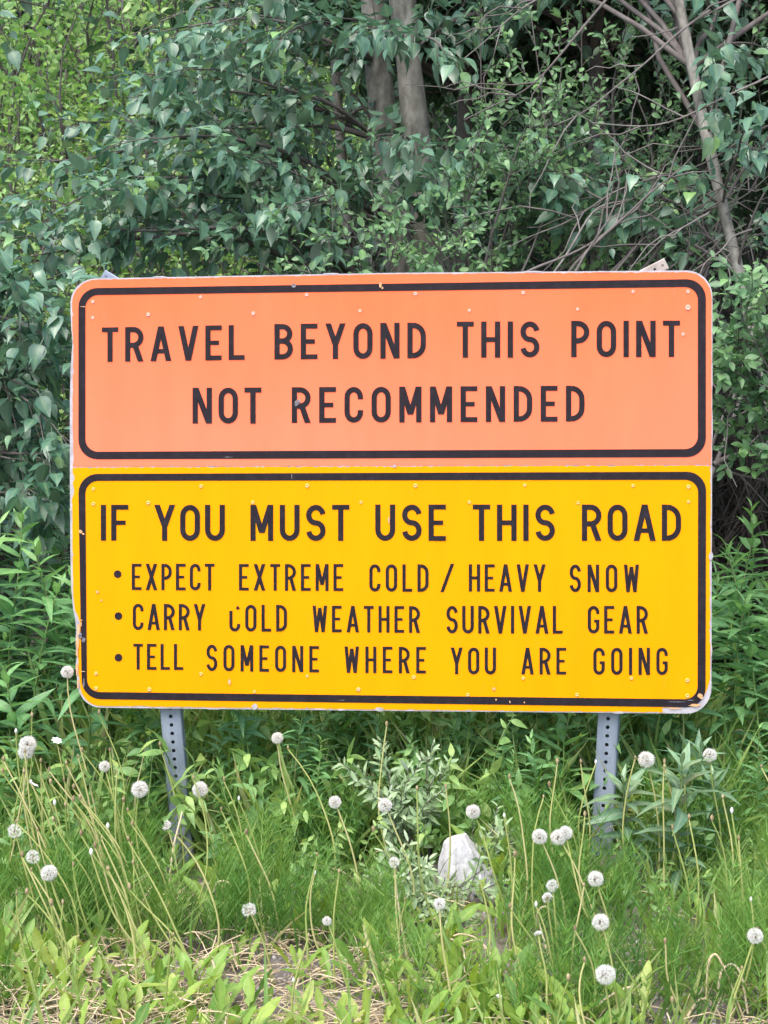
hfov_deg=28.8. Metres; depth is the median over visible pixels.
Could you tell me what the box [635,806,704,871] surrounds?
leafy herb
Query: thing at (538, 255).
alder shrub
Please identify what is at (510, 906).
spent dandelion
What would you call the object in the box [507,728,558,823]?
fireweed plant
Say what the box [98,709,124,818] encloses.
spent dandelion
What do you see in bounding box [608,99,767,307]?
forest tree
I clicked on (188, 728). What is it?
leafy herb
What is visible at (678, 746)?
fireweed plant
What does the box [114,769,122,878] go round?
spent dandelion
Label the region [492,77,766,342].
alder shrub
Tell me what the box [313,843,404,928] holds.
leafy herb
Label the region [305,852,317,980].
spent dandelion
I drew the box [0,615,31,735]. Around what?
fireweed plant
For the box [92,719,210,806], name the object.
leafy herb
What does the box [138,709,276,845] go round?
leafy herb
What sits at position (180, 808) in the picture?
leafy herb
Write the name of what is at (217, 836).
leafy herb
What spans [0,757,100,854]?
leafy herb
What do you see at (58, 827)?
leafy herb
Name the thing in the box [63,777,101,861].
spent dandelion
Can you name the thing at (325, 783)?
leafy herb
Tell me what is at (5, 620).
fireweed plant
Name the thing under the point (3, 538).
fireweed plant
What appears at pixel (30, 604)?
fireweed plant
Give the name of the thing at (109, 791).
spent dandelion
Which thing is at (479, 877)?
spent dandelion
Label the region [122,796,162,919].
spent dandelion
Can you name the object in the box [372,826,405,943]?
spent dandelion
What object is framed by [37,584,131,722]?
fireweed plant
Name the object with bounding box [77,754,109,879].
spent dandelion
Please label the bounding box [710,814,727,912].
spent dandelion
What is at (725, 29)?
overhanging tree
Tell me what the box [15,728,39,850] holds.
spent dandelion
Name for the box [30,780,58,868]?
spent dandelion
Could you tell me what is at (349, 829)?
leafy herb
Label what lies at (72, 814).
leafy herb
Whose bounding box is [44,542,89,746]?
fireweed plant
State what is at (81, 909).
spent dandelion
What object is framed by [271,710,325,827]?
fireweed plant
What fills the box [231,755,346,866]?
leafy herb
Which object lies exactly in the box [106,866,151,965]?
spent dandelion
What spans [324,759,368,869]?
fireweed plant
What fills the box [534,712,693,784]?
leafy herb
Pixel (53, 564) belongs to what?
fireweed plant
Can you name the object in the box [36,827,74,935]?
spent dandelion
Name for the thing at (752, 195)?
alder shrub
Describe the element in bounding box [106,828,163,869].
leafy herb
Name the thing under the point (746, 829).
leafy herb
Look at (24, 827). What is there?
leafy herb
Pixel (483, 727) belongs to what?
leafy herb
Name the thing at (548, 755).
leafy herb
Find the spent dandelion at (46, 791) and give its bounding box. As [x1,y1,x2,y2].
[31,742,59,847]
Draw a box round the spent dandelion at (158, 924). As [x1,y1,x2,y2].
[132,860,203,989]
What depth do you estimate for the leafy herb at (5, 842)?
3.88 m
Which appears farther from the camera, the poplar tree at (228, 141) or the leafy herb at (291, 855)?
the poplar tree at (228, 141)
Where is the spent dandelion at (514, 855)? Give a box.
[511,850,521,970]
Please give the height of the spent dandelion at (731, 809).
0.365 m
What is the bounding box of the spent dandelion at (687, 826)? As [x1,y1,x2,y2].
[684,775,694,886]
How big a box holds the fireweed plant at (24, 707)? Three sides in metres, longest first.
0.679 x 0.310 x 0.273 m
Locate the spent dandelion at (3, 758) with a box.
[2,755,59,925]
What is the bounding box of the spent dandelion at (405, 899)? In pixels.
[399,897,410,986]
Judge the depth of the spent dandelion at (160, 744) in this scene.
4.19 m
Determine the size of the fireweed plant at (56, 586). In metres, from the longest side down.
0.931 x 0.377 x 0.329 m
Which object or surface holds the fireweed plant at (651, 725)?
on the ground at (500, 945)
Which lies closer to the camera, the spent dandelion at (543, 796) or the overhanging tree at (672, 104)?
the spent dandelion at (543, 796)
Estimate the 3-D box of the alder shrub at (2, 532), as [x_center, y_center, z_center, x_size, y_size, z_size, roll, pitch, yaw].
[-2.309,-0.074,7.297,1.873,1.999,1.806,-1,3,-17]
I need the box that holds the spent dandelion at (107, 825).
[106,822,138,926]
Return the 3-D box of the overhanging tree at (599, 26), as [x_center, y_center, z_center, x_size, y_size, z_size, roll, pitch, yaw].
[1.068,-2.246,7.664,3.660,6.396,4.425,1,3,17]
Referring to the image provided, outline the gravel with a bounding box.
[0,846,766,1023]
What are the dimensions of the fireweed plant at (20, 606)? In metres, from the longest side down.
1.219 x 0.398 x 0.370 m
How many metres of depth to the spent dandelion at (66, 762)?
3.83 m
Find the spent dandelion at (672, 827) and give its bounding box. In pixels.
[671,825,690,966]
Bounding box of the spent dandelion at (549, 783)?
[548,781,578,858]
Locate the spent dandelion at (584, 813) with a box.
[578,811,593,937]
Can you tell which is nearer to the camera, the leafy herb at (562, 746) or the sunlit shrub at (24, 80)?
the leafy herb at (562, 746)
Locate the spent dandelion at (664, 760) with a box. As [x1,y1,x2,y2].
[662,758,665,916]
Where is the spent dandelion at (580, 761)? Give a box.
[579,759,590,882]
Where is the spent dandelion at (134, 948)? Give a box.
[107,865,137,984]
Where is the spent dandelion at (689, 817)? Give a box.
[687,814,699,952]
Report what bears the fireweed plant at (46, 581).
on the ground at (500, 945)
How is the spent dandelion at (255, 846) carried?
on the ground at (500, 945)
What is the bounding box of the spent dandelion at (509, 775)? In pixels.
[508,774,527,944]
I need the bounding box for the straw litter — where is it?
[0,843,767,1023]
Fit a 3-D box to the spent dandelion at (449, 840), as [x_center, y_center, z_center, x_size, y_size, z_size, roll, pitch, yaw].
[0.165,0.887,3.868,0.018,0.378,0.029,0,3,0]
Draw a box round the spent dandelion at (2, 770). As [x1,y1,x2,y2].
[1,767,57,878]
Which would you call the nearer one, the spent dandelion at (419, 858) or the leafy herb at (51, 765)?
the spent dandelion at (419, 858)
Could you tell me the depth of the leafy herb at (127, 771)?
4.47 m
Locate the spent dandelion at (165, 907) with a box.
[127,836,197,980]
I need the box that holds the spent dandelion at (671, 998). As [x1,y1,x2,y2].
[670,996,675,1023]
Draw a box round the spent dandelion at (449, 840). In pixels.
[444,783,450,920]
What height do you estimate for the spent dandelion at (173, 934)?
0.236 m
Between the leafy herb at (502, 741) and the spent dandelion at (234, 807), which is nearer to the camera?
the spent dandelion at (234, 807)
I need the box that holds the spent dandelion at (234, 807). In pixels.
[223,776,245,879]
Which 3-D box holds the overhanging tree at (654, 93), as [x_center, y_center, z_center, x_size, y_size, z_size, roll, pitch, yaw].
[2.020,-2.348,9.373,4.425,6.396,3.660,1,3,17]
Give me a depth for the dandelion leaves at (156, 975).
3.29 m
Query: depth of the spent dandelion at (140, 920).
3.61 m
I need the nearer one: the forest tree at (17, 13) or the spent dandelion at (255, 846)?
the spent dandelion at (255, 846)
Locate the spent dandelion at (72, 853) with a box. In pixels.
[52,816,101,923]
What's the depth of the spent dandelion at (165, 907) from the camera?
3.48 m
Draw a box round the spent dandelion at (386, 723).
[378,721,388,860]
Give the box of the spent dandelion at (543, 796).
[531,794,544,955]
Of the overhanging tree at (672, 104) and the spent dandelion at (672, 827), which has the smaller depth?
the spent dandelion at (672, 827)
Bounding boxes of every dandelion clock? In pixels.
[4,735,37,876]
[8,745,33,862]
[8,824,45,930]
[26,850,57,928]
[40,864,74,950]
[60,665,103,851]
[99,760,124,861]
[131,780,149,892]
[162,820,188,939]
[192,781,225,900]
[241,902,274,985]
[271,732,303,853]
[322,916,351,997]
[328,796,363,900]
[378,798,414,916]
[389,857,404,995]
[433,898,453,1009]
[465,804,508,942]
[496,994,505,1023]
[532,829,567,939]
[534,930,548,1019]
[542,892,554,971]
[546,879,558,958]
[550,830,604,962]
[558,825,610,966]
[587,870,610,949]
[592,913,618,1014]
[596,964,615,1023]
[638,751,660,888]
[703,747,721,877]
[729,927,763,1023]
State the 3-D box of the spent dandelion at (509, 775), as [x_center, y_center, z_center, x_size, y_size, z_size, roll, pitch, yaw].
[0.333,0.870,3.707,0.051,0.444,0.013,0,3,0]
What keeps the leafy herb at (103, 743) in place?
on the ground at (500, 945)
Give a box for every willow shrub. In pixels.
[194,58,583,274]
[405,0,767,506]
[454,0,767,450]
[709,250,767,487]
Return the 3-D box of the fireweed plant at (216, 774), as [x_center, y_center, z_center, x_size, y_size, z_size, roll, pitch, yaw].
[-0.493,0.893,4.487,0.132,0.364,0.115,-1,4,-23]
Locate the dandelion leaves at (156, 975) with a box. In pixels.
[0,804,767,1023]
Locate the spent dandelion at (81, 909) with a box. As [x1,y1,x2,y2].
[72,861,95,955]
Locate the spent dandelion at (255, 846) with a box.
[238,796,261,932]
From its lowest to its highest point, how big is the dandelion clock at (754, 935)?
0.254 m
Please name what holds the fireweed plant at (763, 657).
on the ground at (500, 945)
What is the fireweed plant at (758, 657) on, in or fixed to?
on the ground at (500, 945)
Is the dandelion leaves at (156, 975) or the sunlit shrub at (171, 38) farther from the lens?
the sunlit shrub at (171, 38)
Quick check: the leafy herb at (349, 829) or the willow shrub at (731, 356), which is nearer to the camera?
the leafy herb at (349, 829)
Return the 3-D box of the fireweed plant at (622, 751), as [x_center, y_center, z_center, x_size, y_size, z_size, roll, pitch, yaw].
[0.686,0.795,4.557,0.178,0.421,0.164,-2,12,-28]
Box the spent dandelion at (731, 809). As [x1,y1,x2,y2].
[730,807,745,910]
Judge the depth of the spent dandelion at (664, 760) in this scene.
3.86 m
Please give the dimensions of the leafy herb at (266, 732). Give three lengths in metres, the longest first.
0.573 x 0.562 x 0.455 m
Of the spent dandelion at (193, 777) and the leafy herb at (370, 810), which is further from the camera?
the leafy herb at (370, 810)
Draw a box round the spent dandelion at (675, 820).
[663,764,676,886]
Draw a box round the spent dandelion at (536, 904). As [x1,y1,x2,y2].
[534,901,554,1006]
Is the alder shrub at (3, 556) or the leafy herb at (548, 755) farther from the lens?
the alder shrub at (3, 556)
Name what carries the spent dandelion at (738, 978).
on the ground at (500, 945)
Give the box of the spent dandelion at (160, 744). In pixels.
[159,741,184,884]
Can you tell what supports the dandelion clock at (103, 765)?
on the ground at (500, 945)
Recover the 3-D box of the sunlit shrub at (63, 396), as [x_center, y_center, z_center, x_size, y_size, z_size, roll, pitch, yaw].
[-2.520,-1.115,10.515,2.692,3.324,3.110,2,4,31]
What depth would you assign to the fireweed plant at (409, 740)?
4.38 m
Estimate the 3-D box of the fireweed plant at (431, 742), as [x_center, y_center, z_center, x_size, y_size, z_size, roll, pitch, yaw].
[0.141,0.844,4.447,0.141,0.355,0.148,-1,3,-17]
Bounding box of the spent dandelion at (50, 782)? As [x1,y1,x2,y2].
[49,778,109,865]
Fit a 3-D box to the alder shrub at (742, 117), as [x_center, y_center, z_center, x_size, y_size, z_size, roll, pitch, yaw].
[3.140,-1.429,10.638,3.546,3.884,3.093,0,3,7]
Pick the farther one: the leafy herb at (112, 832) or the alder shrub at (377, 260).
the alder shrub at (377, 260)
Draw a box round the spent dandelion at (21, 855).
[20,851,60,952]
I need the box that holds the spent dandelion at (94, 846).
[93,841,139,961]
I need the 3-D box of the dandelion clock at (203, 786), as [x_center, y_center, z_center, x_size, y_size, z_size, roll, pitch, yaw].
[-0.444,0.880,3.866,0.117,0.384,0.044,-2,4,-34]
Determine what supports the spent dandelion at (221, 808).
on the ground at (500, 945)
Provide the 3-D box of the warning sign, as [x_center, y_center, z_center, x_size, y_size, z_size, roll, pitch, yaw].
[0.014,0.218,4.365,1.844,1.905,0.177,0,3,4]
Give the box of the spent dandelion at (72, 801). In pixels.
[48,767,105,888]
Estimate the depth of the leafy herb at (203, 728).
4.68 m
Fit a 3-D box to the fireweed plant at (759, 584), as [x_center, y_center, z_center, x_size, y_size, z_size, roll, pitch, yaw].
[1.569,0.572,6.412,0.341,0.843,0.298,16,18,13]
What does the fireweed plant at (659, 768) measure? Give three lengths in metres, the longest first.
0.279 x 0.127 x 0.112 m
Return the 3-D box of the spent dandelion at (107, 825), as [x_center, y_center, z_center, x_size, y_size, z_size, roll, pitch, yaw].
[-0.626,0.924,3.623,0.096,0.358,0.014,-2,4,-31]
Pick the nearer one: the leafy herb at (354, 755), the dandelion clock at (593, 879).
the dandelion clock at (593, 879)
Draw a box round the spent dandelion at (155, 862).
[127,807,193,950]
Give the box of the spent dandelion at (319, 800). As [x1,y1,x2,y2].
[287,746,335,889]
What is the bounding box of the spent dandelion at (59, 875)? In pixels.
[15,819,79,939]
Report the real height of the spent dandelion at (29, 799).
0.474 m
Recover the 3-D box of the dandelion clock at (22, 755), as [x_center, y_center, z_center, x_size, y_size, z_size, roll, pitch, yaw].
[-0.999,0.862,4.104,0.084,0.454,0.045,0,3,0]
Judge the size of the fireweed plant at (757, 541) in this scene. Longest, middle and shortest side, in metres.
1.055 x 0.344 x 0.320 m
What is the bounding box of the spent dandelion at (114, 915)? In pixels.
[89,848,152,967]
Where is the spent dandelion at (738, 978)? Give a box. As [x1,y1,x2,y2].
[725,965,742,1023]
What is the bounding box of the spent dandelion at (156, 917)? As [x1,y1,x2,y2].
[127,882,193,978]
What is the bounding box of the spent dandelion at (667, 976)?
[663,937,690,1023]
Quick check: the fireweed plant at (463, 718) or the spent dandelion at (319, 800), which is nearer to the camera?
the spent dandelion at (319, 800)
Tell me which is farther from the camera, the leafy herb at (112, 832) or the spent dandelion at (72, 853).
the leafy herb at (112, 832)
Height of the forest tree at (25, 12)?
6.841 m
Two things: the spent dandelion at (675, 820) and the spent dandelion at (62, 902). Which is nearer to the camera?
the spent dandelion at (62, 902)
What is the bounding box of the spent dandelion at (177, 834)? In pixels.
[176,833,219,953]
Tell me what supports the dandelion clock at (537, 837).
on the ground at (500, 945)
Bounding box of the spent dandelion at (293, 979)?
[292,977,302,1023]
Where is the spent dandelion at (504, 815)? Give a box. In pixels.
[503,813,512,949]
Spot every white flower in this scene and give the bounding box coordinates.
[29,781,46,861]
[51,737,71,848]
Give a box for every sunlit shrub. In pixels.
[0,0,192,172]
[0,0,244,327]
[0,0,269,423]
[0,0,278,220]
[0,0,338,275]
[0,7,104,284]
[0,132,133,590]
[0,143,66,436]
[24,0,343,190]
[56,2,360,333]
[62,0,497,273]
[62,143,352,427]
[72,0,503,232]
[117,10,401,276]
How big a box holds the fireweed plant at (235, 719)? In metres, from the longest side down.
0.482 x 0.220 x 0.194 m
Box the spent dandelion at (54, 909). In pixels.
[30,867,68,964]
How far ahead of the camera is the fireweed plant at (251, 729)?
4.50 m
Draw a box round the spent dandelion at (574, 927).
[573,925,596,1023]
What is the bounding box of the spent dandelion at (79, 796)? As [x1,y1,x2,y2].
[78,794,126,885]
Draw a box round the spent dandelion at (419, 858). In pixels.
[416,785,435,933]
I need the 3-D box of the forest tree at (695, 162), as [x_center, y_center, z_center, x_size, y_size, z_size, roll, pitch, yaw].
[2.733,-4.362,14.817,3.906,6.841,4.204,1,3,18]
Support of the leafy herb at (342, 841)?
on the ground at (500, 945)
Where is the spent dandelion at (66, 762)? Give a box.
[65,760,114,912]
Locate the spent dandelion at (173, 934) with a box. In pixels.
[165,932,174,1006]
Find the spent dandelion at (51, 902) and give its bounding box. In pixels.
[49,898,95,1012]
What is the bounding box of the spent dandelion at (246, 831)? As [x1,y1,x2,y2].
[245,828,282,947]
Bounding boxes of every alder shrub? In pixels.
[0,337,69,639]
[0,361,75,643]
[0,379,70,634]
[69,232,311,392]
[191,152,451,274]
[263,108,550,274]
[327,93,677,271]
[434,101,763,503]
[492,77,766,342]
[613,106,767,388]
[633,101,767,614]
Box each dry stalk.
[89,964,138,984]
[168,812,182,881]
[396,882,410,981]
[450,938,465,973]
[453,933,504,978]
[536,906,563,951]
[536,914,547,955]
[582,986,629,1021]
[687,997,722,1020]
[705,953,745,1022]
[716,963,748,1013]
[720,729,760,759]
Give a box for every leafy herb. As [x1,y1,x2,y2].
[0,733,112,824]
[0,746,16,796]
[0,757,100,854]
[0,775,71,864]
[0,823,77,916]
[2,731,45,819]
[3,805,93,852]
[5,750,61,801]
[12,830,40,899]
[13,866,102,931]
[25,738,164,843]
[37,735,110,777]
[39,734,165,821]
[43,796,138,884]
[49,825,123,873]
[58,731,209,872]
[62,799,131,844]
[68,783,121,820]
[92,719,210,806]
[100,738,186,784]
[100,771,207,841]
[102,708,232,774]
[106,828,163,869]
[107,861,145,942]
[108,708,185,734]
[111,733,203,836]
[115,714,218,759]
[120,708,284,777]
[130,723,198,743]
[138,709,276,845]
[144,708,282,824]
[186,710,306,767]
[187,709,223,752]
[194,748,311,855]
[195,709,307,771]
[198,817,266,872]
[217,875,277,933]
[226,821,330,904]
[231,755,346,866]
[245,718,322,807]
[254,711,419,795]
[267,832,309,873]
[268,902,318,941]
[275,793,355,888]
[283,726,382,819]
[287,761,386,870]
[295,815,389,906]
[299,710,401,782]
[306,711,376,757]
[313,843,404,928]
[315,713,375,830]
[316,808,389,874]
[321,710,431,782]
[368,711,497,733]
[388,712,537,846]
[415,711,550,775]
[415,809,487,862]
[419,716,551,821]
[426,712,544,741]
[434,719,486,787]
[463,714,537,757]
[471,720,580,829]
[476,712,560,772]
[486,712,541,753]
[487,815,551,885]
[494,715,594,779]
[503,713,597,750]
[504,884,538,931]
[509,726,593,824]
[521,802,575,827]
[524,728,592,816]
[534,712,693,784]
[538,713,626,765]
[547,816,594,901]
[565,724,699,815]
[568,734,728,854]
[613,843,673,902]
[618,868,674,932]
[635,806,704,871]
[686,820,765,901]
[705,828,763,872]
[707,812,757,863]
[711,866,767,924]
[748,865,767,893]
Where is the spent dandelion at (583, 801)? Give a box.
[578,760,596,878]
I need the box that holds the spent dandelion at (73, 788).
[72,783,131,878]
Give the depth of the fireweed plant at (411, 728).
4.74 m
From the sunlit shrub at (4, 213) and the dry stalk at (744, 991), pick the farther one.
the sunlit shrub at (4, 213)
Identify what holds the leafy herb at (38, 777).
on the ground at (500, 945)
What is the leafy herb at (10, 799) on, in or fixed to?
on the ground at (500, 945)
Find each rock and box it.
[438,833,480,895]
[462,863,505,897]
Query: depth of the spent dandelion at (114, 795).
4.00 m
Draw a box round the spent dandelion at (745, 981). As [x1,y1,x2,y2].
[731,897,753,1019]
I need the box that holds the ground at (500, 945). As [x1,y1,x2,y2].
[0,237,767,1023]
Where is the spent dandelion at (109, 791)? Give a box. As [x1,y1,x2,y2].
[81,747,125,864]
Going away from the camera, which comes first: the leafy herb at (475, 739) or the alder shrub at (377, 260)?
the leafy herb at (475, 739)
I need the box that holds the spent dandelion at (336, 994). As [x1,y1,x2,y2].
[333,869,339,995]
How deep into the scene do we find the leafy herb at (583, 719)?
4.66 m
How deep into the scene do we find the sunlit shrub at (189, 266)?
12.17 m
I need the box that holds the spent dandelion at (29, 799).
[24,749,40,861]
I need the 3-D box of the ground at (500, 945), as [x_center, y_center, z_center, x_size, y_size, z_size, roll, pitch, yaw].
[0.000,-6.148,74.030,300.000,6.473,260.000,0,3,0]
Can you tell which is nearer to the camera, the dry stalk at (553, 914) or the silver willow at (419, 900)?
the dry stalk at (553, 914)
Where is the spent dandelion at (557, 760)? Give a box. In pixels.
[549,758,558,875]
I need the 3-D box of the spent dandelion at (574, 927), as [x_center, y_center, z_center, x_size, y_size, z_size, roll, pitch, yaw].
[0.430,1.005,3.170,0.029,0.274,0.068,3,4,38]
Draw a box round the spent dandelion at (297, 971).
[291,933,309,1017]
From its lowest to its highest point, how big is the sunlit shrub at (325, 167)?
3.928 m
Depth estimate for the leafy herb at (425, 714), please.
4.65 m
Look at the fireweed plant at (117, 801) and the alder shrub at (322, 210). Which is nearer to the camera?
the fireweed plant at (117, 801)
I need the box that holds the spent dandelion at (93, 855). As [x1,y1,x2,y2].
[79,829,137,959]
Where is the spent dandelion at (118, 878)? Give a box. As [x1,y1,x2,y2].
[101,835,137,977]
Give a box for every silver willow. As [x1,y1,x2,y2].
[332,735,458,863]
[363,830,509,939]
[465,801,538,868]
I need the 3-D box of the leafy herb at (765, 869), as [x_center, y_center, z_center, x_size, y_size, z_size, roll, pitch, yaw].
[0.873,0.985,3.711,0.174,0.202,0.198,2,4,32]
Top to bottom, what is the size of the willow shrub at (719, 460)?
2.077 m
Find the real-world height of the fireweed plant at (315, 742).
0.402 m
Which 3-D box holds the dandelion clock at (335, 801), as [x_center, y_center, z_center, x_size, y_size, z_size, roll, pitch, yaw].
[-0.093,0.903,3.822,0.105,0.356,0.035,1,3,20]
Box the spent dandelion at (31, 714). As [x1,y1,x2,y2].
[17,712,33,834]
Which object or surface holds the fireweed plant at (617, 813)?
on the ground at (500, 945)
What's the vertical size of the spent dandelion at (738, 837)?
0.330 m
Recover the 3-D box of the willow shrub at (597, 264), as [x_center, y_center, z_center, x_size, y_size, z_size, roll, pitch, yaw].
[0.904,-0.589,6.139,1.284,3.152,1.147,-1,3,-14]
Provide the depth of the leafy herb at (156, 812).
4.45 m
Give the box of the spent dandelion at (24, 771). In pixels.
[22,768,43,882]
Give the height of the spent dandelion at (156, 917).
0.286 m
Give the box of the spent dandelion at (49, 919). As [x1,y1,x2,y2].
[25,887,94,998]
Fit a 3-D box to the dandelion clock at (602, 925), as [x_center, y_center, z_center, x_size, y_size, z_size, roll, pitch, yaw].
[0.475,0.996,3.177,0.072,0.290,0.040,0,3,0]
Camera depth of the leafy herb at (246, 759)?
4.38 m
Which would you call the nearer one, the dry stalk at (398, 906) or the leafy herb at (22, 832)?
the dry stalk at (398, 906)
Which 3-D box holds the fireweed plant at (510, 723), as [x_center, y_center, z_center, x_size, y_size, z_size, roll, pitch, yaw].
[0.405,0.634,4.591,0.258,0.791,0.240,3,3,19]
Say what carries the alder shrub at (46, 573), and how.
on the ground at (500, 945)
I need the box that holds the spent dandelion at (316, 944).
[309,870,318,948]
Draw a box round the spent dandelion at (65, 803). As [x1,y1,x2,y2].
[64,801,71,863]
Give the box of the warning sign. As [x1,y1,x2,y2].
[70,258,712,866]
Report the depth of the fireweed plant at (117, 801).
4.26 m
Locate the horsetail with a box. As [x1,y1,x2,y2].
[0,721,767,1023]
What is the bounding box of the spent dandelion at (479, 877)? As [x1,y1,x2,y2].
[467,875,490,995]
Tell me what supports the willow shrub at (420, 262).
on the ground at (500, 945)
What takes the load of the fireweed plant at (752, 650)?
on the ground at (500, 945)
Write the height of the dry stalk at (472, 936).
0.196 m
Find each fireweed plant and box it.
[0,476,55,700]
[0,506,59,795]
[0,510,30,688]
[0,518,26,687]
[0,535,14,618]
[0,541,49,745]
[0,559,73,749]
[0,568,76,830]
[0,598,23,743]
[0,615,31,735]
[0,616,26,739]
[0,629,33,769]
[0,662,58,834]
[4,536,113,763]
[5,592,75,758]
[12,480,71,745]
[20,526,75,697]
[37,540,105,745]
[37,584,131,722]
[40,567,86,762]
[42,565,133,800]
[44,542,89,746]
[101,791,123,849]
[104,708,142,721]
[107,708,163,811]
[111,708,165,780]
[139,768,167,858]
[194,720,242,811]
[203,709,247,773]
[206,750,241,843]
[206,757,245,836]
[214,709,276,805]
[232,709,265,747]
[244,778,273,850]
[256,710,283,732]
[266,710,344,798]
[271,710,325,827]
[292,730,337,806]
[295,735,340,875]
[309,710,351,736]
[309,711,370,777]
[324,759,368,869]
[334,710,384,785]
[359,718,397,798]
[381,711,424,771]
[396,732,432,802]
[419,738,447,781]
[430,711,481,753]
[439,712,491,802]
[439,718,479,806]
[446,784,480,837]
[475,712,538,759]
[477,728,520,834]
[479,712,555,792]
[489,748,527,867]
[499,716,541,764]
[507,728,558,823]
[520,712,604,830]
[556,712,592,772]
[579,764,665,882]
[582,713,621,759]
[588,721,629,763]
[592,714,641,778]
[622,713,689,767]
[631,581,729,773]
[632,741,734,913]
[636,574,730,772]
[643,764,662,821]
[646,729,737,872]
[650,725,676,771]
[686,763,743,876]
[688,595,737,734]
[689,598,739,738]
[694,587,767,782]
[704,580,767,757]
[705,645,736,725]
[710,558,752,719]
[711,513,767,730]
[711,533,767,808]
[712,540,766,717]
[712,542,762,718]
[713,498,767,724]
[716,569,767,696]
[720,749,761,838]
[733,626,767,789]
[735,721,767,868]
[736,573,767,712]
[742,592,767,750]
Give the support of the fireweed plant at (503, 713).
on the ground at (500, 945)
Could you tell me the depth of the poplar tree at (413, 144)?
5.83 m
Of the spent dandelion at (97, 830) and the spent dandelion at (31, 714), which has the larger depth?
the spent dandelion at (31, 714)
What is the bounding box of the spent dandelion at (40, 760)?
[39,758,44,855]
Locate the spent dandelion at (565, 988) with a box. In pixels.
[557,973,569,1021]
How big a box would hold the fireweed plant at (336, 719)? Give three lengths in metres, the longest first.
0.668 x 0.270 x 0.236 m
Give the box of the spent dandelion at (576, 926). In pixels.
[570,882,584,989]
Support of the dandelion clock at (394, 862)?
on the ground at (500, 945)
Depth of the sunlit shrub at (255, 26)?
13.75 m
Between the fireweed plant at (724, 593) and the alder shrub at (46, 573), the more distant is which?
the alder shrub at (46, 573)
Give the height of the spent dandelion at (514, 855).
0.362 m
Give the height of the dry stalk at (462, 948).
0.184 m
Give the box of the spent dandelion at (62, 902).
[60,899,70,984]
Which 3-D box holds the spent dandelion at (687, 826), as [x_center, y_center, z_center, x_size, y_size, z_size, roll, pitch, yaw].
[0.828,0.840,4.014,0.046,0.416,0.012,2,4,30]
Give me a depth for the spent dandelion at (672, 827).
3.50 m
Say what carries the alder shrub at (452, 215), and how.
on the ground at (500, 945)
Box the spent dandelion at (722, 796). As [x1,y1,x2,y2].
[721,794,734,890]
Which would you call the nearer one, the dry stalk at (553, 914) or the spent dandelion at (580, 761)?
the dry stalk at (553, 914)
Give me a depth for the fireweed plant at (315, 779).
4.30 m
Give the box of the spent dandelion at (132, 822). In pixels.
[131,820,172,952]
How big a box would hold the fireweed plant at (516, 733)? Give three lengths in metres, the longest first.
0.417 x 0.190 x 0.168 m
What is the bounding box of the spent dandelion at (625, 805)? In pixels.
[622,755,635,892]
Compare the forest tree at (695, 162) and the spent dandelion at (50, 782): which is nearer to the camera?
the spent dandelion at (50, 782)
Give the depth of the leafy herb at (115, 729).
4.97 m
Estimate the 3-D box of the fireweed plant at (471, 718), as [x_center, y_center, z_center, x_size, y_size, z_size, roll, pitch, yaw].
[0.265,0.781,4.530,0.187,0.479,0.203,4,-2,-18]
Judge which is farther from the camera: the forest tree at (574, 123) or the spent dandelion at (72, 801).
the forest tree at (574, 123)
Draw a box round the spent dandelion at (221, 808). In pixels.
[220,806,250,931]
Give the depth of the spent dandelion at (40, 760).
4.08 m
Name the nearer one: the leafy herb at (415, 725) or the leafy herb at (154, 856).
the leafy herb at (154, 856)
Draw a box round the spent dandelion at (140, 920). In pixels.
[131,841,150,958]
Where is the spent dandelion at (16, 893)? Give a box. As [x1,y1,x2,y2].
[15,891,47,997]
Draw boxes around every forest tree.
[0,0,116,148]
[0,0,174,144]
[1,11,31,119]
[227,9,683,268]
[256,28,528,156]
[320,33,688,263]
[436,74,767,270]
[545,64,752,293]
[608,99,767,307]
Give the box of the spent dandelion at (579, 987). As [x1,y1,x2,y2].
[578,956,585,1023]
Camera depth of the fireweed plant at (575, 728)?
4.69 m
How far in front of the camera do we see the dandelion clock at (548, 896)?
3.31 m
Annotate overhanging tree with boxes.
[83,0,767,268]
[303,0,767,270]
[397,3,767,280]
[526,0,767,112]
[622,18,766,147]
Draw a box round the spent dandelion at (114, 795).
[109,747,122,850]
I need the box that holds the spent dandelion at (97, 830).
[72,795,126,946]
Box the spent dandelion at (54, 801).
[53,799,72,879]
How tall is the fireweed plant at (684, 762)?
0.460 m
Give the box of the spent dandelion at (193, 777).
[192,774,207,914]
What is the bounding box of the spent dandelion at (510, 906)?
[509,903,545,1001]
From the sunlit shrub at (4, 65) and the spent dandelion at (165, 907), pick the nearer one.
the spent dandelion at (165, 907)
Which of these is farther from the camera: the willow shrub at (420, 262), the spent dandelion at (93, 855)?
the willow shrub at (420, 262)
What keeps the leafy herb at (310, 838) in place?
on the ground at (500, 945)
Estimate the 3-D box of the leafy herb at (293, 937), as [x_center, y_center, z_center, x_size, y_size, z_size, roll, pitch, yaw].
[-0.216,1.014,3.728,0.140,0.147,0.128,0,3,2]
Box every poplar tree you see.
[0,0,122,568]
[0,0,413,323]
[57,0,549,274]
[292,0,643,272]
[412,0,767,411]
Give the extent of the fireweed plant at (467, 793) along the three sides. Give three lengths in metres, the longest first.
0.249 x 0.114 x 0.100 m
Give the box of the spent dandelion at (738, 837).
[737,835,744,964]

